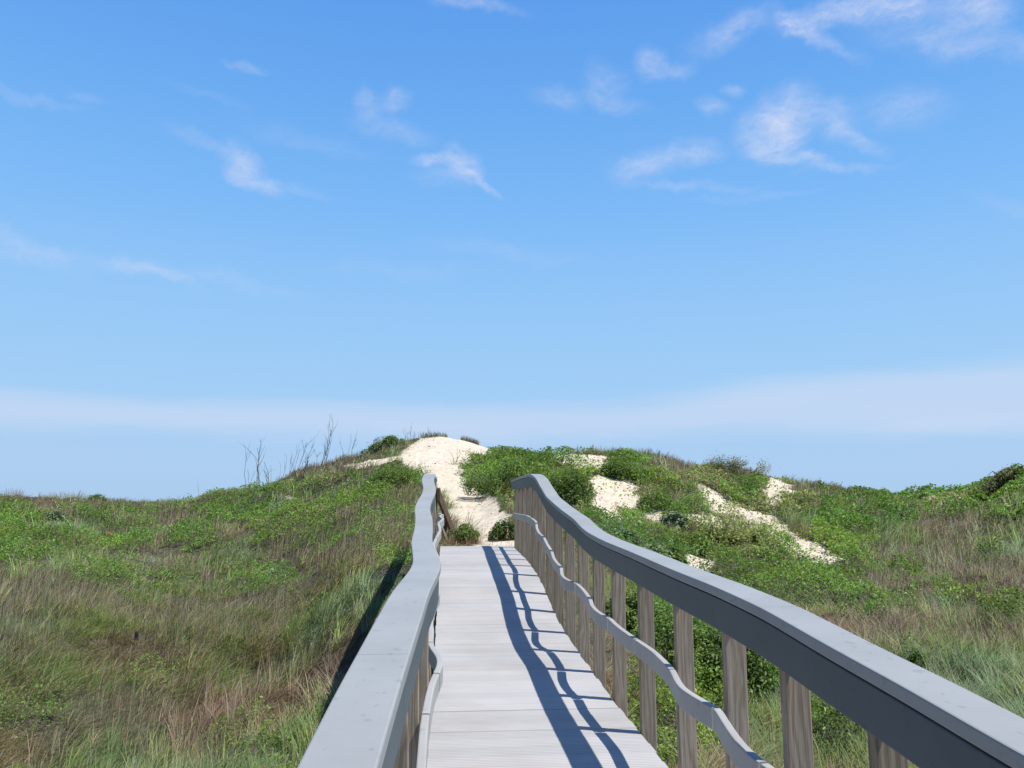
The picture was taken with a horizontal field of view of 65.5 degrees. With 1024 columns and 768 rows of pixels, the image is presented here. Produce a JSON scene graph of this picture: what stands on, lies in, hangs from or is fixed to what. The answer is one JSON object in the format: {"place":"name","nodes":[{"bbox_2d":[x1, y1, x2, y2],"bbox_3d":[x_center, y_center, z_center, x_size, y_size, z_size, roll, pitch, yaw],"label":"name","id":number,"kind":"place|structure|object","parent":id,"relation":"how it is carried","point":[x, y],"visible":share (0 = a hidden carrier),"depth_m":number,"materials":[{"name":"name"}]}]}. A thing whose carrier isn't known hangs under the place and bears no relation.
{"place":"outdoors","nodes":[
{"label":"outdoors","id":0,"kind":"place"},
{"bbox_2d":[0,436,1023,767],"bbox_3d":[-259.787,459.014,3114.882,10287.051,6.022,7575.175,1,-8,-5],"label":"ground","id":1,"kind":"structure","parent":0,"point":[442,468],"depth_m":15.98,"materials":[{"name":"beige sand"}]},
{"bbox_2d":[0,485,27,496],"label":"grass tuft","id":2,"kind":"object","parent":1,"relation":"on","point":[21,494],"visible":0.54,"depth_m":35.22,"materials":[{"name":"green plant"}]},
{"bbox_2d":[45,507,71,521],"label":"shrub","id":3,"kind":"object","parent":1,"relation":"on","point":[55,515],"visible":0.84,"depth_m":28.59,"materials":[{"name":"green plant"}]},
{"bbox_2d":[48,491,89,498],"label":"grass tuft","id":4,"kind":"object","parent":1,"relation":"on","point":[67,495],"visible":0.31,"depth_m":36.34,"materials":[{"name":"green plant"}]},
{"bbox_2d":[89,493,107,500],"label":"shrub","id":5,"kind":"object","parent":1,"relation":"on","point":[99,497],"visible":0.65,"depth_m":36.48,"materials":[{"name":"green plant"}]},
{"bbox_2d":[134,631,138,641],"bbox_3d":[-5.515,3.716,11.683,0.060,0.177,0.055,1,-8,-5],"label":"dark stump","id":6,"kind":"object","parent":1,"relation":"on","point":[136,635],"visible":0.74,"depth_m":11.68,"materials":[{"name":"brown wood"}]},
{"bbox_2d":[243,441,263,487],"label":"bare shrub","id":7,"kind":"object","parent":1,"relation":"on","point":[247,469],"visible":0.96,"depth_m":34.64,"materials":[{"name":"brown plant"}]},
{"bbox_2d":[239,439,268,484],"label":"bare shrub","id":8,"kind":"object","parent":1,"relation":"on","point":[260,462],"visible":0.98,"depth_m":35.12,"materials":[{"name":"brown plant"}]},
{"bbox_2d":[290,440,310,469],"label":"bare shrub","id":9,"kind":"object","parent":1,"relation":"on","point":[298,454],"visible":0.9,"depth_m":35.36,"materials":[{"name":"brown plant"}]},
{"bbox_2d":[290,445,332,478],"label":"bare shrub","id":10,"kind":"object","parent":1,"relation":"on","point":[307,462],"visible":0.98,"depth_m":31.86,"materials":[{"name":"brown plant"}]},
{"bbox_2d":[322,417,337,465],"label":"bare shrub","id":11,"kind":"object","parent":1,"relation":"on","point":[328,444],"visible":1,"depth_m":34.20,"materials":[{"name":"plant"}]},
{"bbox_2d":[359,434,405,454],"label":"shrub","id":12,"kind":"object","parent":1,"relation":"on","point":[376,446],"visible":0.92,"depth_m":33.73,"materials":[{"name":"green plant"}]},
{"bbox_2d":[355,463,416,493],"bbox_3d":[-3.975,2.974,25.297,2.025,1.104,1.772,1,-8,-5],"label":"shrub","id":13,"kind":"object","parent":1,"relation":"on","point":[406,475],"visible":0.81,"depth_m":25.23,"materials":[{"name":"green plant"}]},
{"bbox_2d":[420,432,446,438],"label":"grass tuft","id":14,"kind":"object","parent":1,"relation":"on","point":[430,435],"visible":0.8,"depth_m":36.97,"materials":[{"name":"plant"}]},
{"bbox_2d":[435,488,453,539],"bbox_3d":[-1.186,2.429,13.874,0.165,1.184,2.366,0,-8,2],"label":"stair railing","id":15,"kind":"object","parent":1,"relation":"on","point":[439,498],"visible":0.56,"depth_m":13.32,"materials":[{"name":"wood"}]},
{"bbox_2d":[445,523,480,542],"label":"shrub","id":16,"kind":"object","parent":1,"relation":"on","point":[464,529],"visible":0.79,"depth_m":13.62,"materials":[{"name":"green plant"}]},
{"bbox_2d":[459,436,479,444],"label":"grass tuft","id":17,"kind":"object","parent":1,"relation":"on","point":[467,439],"visible":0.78,"depth_m":37.03,"materials":[{"name":"plant"}]},
{"bbox_2d":[461,447,539,496],"bbox_3d":[-0.406,2.545,23.095,2.652,1.463,2.156,1,-8,-5],"label":"shrub","id":18,"kind":"object","parent":1,"relation":"on","point":[508,473],"visible":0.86,"depth_m":22.98,"materials":[{"name":"green plant"}]},
{"bbox_2d":[488,512,513,540],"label":"shrub","id":19,"kind":"object","parent":1,"relation":"on","point":[503,525],"visible":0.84,"depth_m":13.93,"materials":[{"name":"green plant"}]},
{"bbox_2d":[495,473,521,495],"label":"shrub","id":20,"kind":"object","parent":1,"relation":"on","point":[506,486],"visible":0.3,"depth_m":21.39,"materials":[{"name":"green plant"}]},
{"bbox_2d":[0,437,1023,767],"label":"grass","id":21,"kind":"structure","parent":1,"relation":"on","point":[982,655],"depth_m":11.19,"materials":[{"name":"green plant"}]},
{"bbox_2d":[0,436,1023,767],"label":"ground cover","id":22,"kind":"object","parent":1,"relation":"on","point":[956,494],"visible":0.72,"depth_m":20.39,"materials":[{"name":"green plant"}]},
{"bbox_2d":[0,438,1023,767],"bbox_3d":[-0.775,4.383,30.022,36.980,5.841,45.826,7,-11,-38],"label":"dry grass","id":23,"kind":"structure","parent":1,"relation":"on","point":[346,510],"depth_m":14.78,"materials":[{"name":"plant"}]},
{"bbox_2d":[427,546,667,767],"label":"boardwalk","id":24,"kind":"structure","parent":1,"relation":"on","point":[522,687],"depth_m":5.35,"materials":[{"name":"grey wood"}]},
{"bbox_2d":[297,474,443,767],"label":"railing","id":25,"kind":"object","parent":24,"relation":"attached to","point":[379,712],"visible":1,"depth_m":2.15,"materials":[{"name":"grey wood"}]},
{"bbox_2d":[510,474,1023,767],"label":"railing","id":26,"kind":"object","parent":24,"relation":"attached to","point":[900,711],"visible":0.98,"depth_m":2.90,"materials":[{"name":"grey wood"}]},
{"bbox_2d":[544,460,598,509],"bbox_3d":[1.357,2.549,20.047,1.590,1.237,1.578,-7,-11,38],"label":"shrub","id":27,"kind":"object","parent":1,"relation":"on","point":[573,485],"visible":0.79,"depth_m":19.83,"materials":[{"name":"green plant"}]},
{"bbox_2d":[573,445,615,452],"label":"grass tuft","id":28,"kind":"object","parent":1,"relation":"on","point":[599,449],"visible":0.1,"depth_m":30.25,"materials":[{"name":"green plant"}]},
{"bbox_2d":[595,454,657,483],"bbox_3d":[3.495,2.643,24.582,1.991,1.004,1.532,1,-8,-5],"label":"shrub","id":29,"kind":"object","parent":1,"relation":"on","point":[614,467],"visible":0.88,"depth_m":24.21,"materials":[{"name":"green plant"}]},
{"bbox_2d":[605,585,665,637],"bbox_3d":[1.712,3.214,11.271,1.098,0.933,0.757,4,-9,-28],"label":"shrub","id":30,"kind":"object","parent":1,"relation":"on","point":[631,607],"visible":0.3,"depth_m":11.20,"materials":[{"name":"green plant"}]},
{"bbox_2d":[596,520,682,561],"bbox_3d":[2.396,3.182,15.682,1.880,1.017,1.285,1,-8,-5],"label":"shrub","id":31,"kind":"object","parent":1,"relation":"on","point":[655,548],"visible":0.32,"depth_m":15.80,"materials":[{"name":"green plant"}]},
{"bbox_2d":[636,493,667,512],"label":"shrub","id":32,"kind":"object","parent":1,"relation":"on","point":[650,499],"visible":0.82,"depth_m":21.12,"materials":[{"name":"green plant"}]},
{"bbox_2d":[634,447,682,465],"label":"grass tuft","id":33,"kind":"object","parent":1,"relation":"on","point":[658,453],"visible":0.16,"depth_m":29.86,"materials":[{"name":"green plant"}]},
{"bbox_2d":[659,510,688,529],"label":"shrub","id":34,"kind":"object","parent":1,"relation":"on","point":[680,521],"visible":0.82,"depth_m":19.46,"materials":[{"name":"green plant"}]},
{"bbox_2d":[665,542,690,564],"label":"shrub","id":35,"kind":"object","parent":1,"relation":"on","point":[678,556],"visible":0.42,"depth_m":15.65,"materials":[{"name":"green plant"}]},
{"bbox_2d":[663,529,719,554],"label":"shrub","id":36,"kind":"object","parent":1,"relation":"on","point":[705,542],"visible":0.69,"depth_m":17.54,"materials":[{"name":"green plant"}]},
{"bbox_2d":[632,598,778,703],"bbox_3d":[2.572,3.322,10.389,2.008,1.320,1.626,1,-8,-5],"label":"shrub","id":37,"kind":"object","parent":1,"relation":"on","point":[710,655],"visible":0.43,"depth_m":10.03,"materials":[{"name":"green plant"}]},
{"bbox_2d":[695,519,727,540],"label":"shrub","id":38,"kind":"object","parent":1,"relation":"on","point":[713,534],"visible":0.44,"depth_m":19.02,"materials":[{"name":"green plant"}]},
{"bbox_2d":[692,455,775,480],"bbox_3d":[8.185,2.982,29.148,2.724,1.187,2.477,1,-8,-5],"label":"shrub","id":39,"kind":"object","parent":1,"relation":"on","point":[730,465],"visible":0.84,"depth_m":29.15,"materials":[{"name":"green plant"}]},
{"bbox_2d":[717,529,751,545],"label":"shrub","id":40,"kind":"object","parent":1,"relation":"on","point":[735,537],"visible":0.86,"depth_m":18.45,"materials":[{"name":"green plant"}]},
{"bbox_2d":[749,529,778,545],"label":"shrub","id":41,"kind":"object","parent":1,"relation":"on","point":[753,537],"visible":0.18,"depth_m":18.99,"materials":[{"name":"green plant"}]},
{"bbox_2d":[801,478,861,496],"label":"shrub","id":42,"kind":"object","parent":1,"relation":"on","point":[834,486],"visible":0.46,"depth_m":29.21,"materials":[{"name":"green plant"}]},
{"bbox_2d":[844,489,891,501],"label":"shrub","id":43,"kind":"object","parent":1,"relation":"on","point":[874,493],"visible":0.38,"depth_m":28.88,"materials":[{"name":"green plant"}]},
{"bbox_2d":[907,647,928,667],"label":"shrub","id":44,"kind":"object","parent":1,"relation":"on","point":[913,659],"visible":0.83,"depth_m":10.57,"materials":[{"name":"green plant"}]},
{"bbox_2d":[967,480,998,497],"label":"shrub","id":45,"kind":"object","parent":1,"relation":"on","point":[987,489],"visible":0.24,"depth_m":26.29,"materials":[{"name":"green plant"}]},
{"bbox_2d":[971,464,1022,492],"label":"shrub","id":46,"kind":"object","parent":1,"relation":"on","point":[999,476],"visible":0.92,"depth_m":25.66,"materials":[{"name":"green plant"}]},
{"bbox_2d":[0,0,1023,501],"label":"sky","id":47,"kind":"structure","parent":0,"point":[787,234],"materials":[{"name":"blue"}]}
]}

